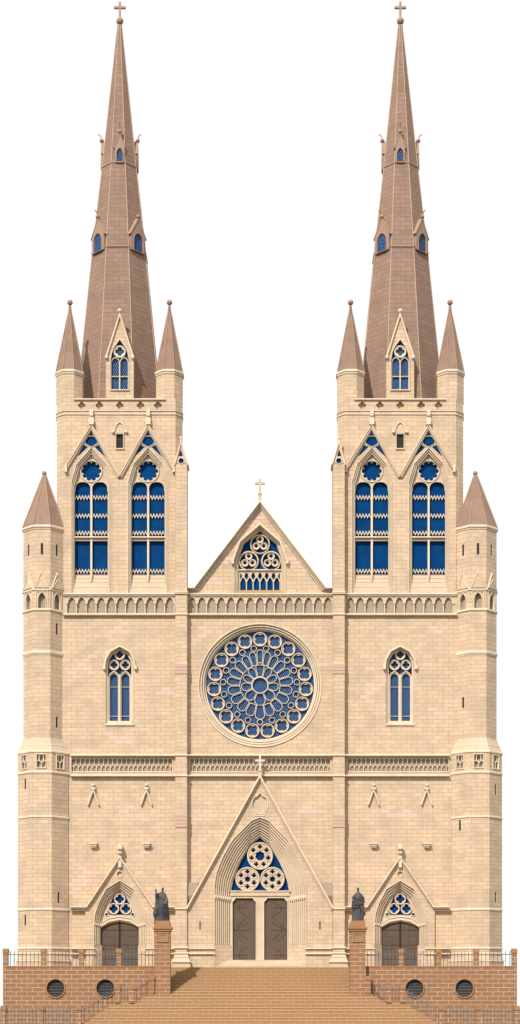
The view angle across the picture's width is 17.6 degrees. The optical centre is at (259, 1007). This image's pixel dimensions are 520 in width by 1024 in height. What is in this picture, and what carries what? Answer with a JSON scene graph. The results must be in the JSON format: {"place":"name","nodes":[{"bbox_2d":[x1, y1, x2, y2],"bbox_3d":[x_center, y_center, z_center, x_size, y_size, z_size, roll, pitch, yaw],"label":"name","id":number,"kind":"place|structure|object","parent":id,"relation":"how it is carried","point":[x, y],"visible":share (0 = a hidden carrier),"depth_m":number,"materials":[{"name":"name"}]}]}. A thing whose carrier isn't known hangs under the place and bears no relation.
{"place":"outdoors","nodes":[
{"label":"outdoors","id":0,"kind":"place"},
{"bbox_2d":[0,0,519,1005],"label":"sky","id":1,"kind":"structure","parent":0,"point":[259,122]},
{"label":"ground","id":2,"kind":"structure","parent":0,"visible":0},
{"bbox_2d":[0,1006,81,1023],"bbox_3d":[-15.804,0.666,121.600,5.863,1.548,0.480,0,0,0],"label":"iron railing","id":3,"kind":"object","parent":2,"relation":"on","point":[40,1011],"visible":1,"depth_m":121.54,"materials":[{"name":"grey metal"}]},
{"bbox_2d":[3,966,154,1023],"bbox_3d":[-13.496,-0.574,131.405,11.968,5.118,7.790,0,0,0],"label":"terrace wall","id":4,"kind":"structure","parent":2,"relation":"on","point":[48,988],"depth_m":127.60,"materials":[{"name":"brown brick"}]},
{"bbox_2d":[3,949,154,965],"bbox_3d":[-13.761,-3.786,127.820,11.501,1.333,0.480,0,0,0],"label":"iron railing","id":5,"kind":"object","parent":4,"relation":"on","point":[81,954],"visible":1,"depth_m":127.79,"materials":[{"name":"grey metal"}]},
{"bbox_2d":[82,967,437,1023],"bbox_3d":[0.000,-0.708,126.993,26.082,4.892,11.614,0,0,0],"label":"stone staircase","id":6,"kind":"structure","parent":2,"relation":"on","point":[259,995],"depth_m":125.40,"materials":[{"name":"orange stone"}]},
{"bbox_2d":[81,976,154,1017],"bbox_3d":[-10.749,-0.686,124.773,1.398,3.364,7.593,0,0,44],"label":"iron railing","id":7,"kind":"object","parent":6,"relation":"on","point":[117,990],"visible":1,"depth_m":125.25,"materials":[{"name":"grey metal"}]},
{"bbox_2d":[153,921,172,993],"bbox_3d":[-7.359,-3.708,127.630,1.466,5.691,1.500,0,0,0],"label":"statue pedestal","id":8,"kind":"object","parent":6,"relation":"on","point":[163,930],"visible":0.98,"depth_m":127.05,"materials":[{"name":"brown brick"}]},
{"bbox_2d":[153,888,169,920],"bbox_3d":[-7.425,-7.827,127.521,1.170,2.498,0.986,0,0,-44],"label":"bishop statue","id":9,"kind":"object","parent":8,"relation":"on","point":[161,911],"visible":1,"depth_m":127.31,"materials":[{"name":"grey metal"}]},
{"bbox_2d":[347,921,367,993],"bbox_3d":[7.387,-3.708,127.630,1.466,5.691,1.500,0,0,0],"label":"statue pedestal","id":10,"kind":"object","parent":6,"relation":"on","point":[357,930],"visible":0.99,"depth_m":127.05,"materials":[{"name":"brown brick"}]},
{"bbox_2d":[351,888,364,920],"bbox_3d":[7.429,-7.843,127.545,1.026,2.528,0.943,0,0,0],"label":"bishop statue","id":11,"kind":"object","parent":10,"relation":"on","point":[357,906],"visible":1,"depth_m":127.28,"materials":[{"name":"grey metal"}]},
{"bbox_2d":[365,976,438,1015],"bbox_3d":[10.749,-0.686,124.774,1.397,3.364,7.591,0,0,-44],"label":"iron railing","id":12,"kind":"object","parent":6,"relation":"on","point":[402,990],"visible":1,"depth_m":125.25,"materials":[{"name":"grey metal"}]},
{"bbox_2d":[366,966,516,1023],"bbox_3d":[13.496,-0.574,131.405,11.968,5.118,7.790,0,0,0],"label":"terrace wall","id":13,"kind":"structure","parent":2,"relation":"on","point":[471,988],"depth_m":127.60,"materials":[{"name":"brown brick"}]},
{"bbox_2d":[366,949,516,965],"bbox_3d":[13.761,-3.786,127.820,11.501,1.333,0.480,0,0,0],"label":"iron railing","id":14,"kind":"object","parent":13,"relation":"on","point":[438,954],"visible":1,"depth_m":127.79,"materials":[{"name":"grey metal"}]},
{"bbox_2d":[438,1006,519,1023],"bbox_3d":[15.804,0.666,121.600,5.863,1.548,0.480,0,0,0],"label":"iron railing","id":15,"kind":"object","parent":2,"relation":"on","point":[479,1011],"visible":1,"depth_m":121.42,"materials":[{"name":"grey metal"}]},
{"bbox_3d":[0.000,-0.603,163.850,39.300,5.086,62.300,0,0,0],"label":"paved platform","id":16,"kind":"structure","parent":0,"visible":0},
{"bbox_2d":[16,1,503,966],"bbox_3d":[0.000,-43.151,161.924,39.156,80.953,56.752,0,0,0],"label":"cathedral","id":17,"kind":"structure","parent":16,"relation":"on","point":[260,741],"depth_m":135.00,"materials":[{"name":"stone"}]},
{"bbox_2d":[66,409,119,592],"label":"belfry window","id":18,"kind":"structure","parent":17,"relation":"in","point":[91,484],"depth_m":135.42,"materials":[{"name":"blue glass"}]},
{"bbox_2d":[101,922,119,965],"bbox_3d":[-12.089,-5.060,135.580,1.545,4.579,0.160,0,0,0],"label":"side door","id":19,"kind":"structure","parent":17,"relation":"in","point":[110,933],"depth_m":135.56,"materials":[{"name":"brown wood"}]},
{"bbox_2d":[103,645,136,724],"bbox_3d":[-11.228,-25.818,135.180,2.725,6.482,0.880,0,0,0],"label":"lancet window","id":20,"kind":"structure","parent":17,"relation":"in","point":[119,666],"depth_m":135.32,"materials":[{"name":"blue glass"}]},
{"bbox_2d":[120,922,138,965],"bbox_3d":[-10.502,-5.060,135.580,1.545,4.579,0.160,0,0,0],"label":"side door","id":21,"kind":"structure","parent":17,"relation":"in","point":[129,933],"depth_m":135.56,"materials":[{"name":"brown wood"}]},
{"bbox_2d":[120,409,172,592],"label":"belfry window","id":22,"kind":"structure","parent":17,"relation":"in","point":[148,484],"depth_m":135.42,"materials":[{"name":"blue glass"}]},
{"bbox_2d":[233,898,255,959],"bbox_3d":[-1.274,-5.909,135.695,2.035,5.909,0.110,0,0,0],"label":"main door","id":23,"kind":"structure","parent":17,"relation":"in","point":[244,909],"depth_m":135.66,"materials":[{"name":"brown wood"}]},
{"bbox_2d":[198,623,321,746],"bbox_3d":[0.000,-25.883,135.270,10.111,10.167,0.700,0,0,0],"label":"rose window","id":24,"kind":"structure","parent":17,"relation":"in","point":[260,684],"depth_m":135.56,"materials":[{"name":"blue glass"}]},
{"bbox_2d":[231,523,288,592],"bbox_3d":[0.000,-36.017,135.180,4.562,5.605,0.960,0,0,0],"label":"gable window","id":25,"kind":"structure","parent":17,"relation":"in","point":[259,560],"depth_m":135.39,"materials":[{"name":"blue glass"}]},
{"bbox_2d":[264,898,286,959],"bbox_3d":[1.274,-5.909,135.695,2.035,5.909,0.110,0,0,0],"label":"main door","id":26,"kind":"structure","parent":17,"relation":"in","point":[275,909],"depth_m":135.66,"materials":[{"name":"brown wood"}]},
{"bbox_2d":[347,409,399,592],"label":"belfry window","id":27,"kind":"structure","parent":17,"relation":"in","point":[371,484],"depth_m":135.42,"materials":[{"name":"blue glass"}]},
{"bbox_2d":[381,922,399,965],"bbox_3d":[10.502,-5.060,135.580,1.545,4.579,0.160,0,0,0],"label":"side door","id":28,"kind":"structure","parent":17,"relation":"in","point":[390,933],"depth_m":135.56,"materials":[{"name":"brown wood"}]},
{"bbox_2d":[383,645,416,724],"bbox_3d":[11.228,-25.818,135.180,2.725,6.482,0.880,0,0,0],"label":"lancet window","id":29,"kind":"structure","parent":17,"relation":"in","point":[400,666],"depth_m":135.32,"materials":[{"name":"blue glass"}]},
{"bbox_2d":[400,922,418,965],"bbox_3d":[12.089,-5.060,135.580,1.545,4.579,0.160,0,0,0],"label":"side door","id":30,"kind":"structure","parent":17,"relation":"in","point":[409,933],"depth_m":135.56,"materials":[{"name":"brown wood"}]},
{"bbox_2d":[400,409,453,592],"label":"belfry window","id":31,"kind":"structure","parent":17,"relation":"in","point":[428,484],"depth_m":135.42,"materials":[{"name":"blue glass"}]},
{"bbox_2d":[216,960,303,966],"bbox_3d":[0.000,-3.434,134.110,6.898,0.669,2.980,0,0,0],"label":"door steps","id":32,"kind":"structure","parent":16,"relation":"on","point":[259,963],"depth_m":133.46,"materials":[{"name":"stone"}]}
]}

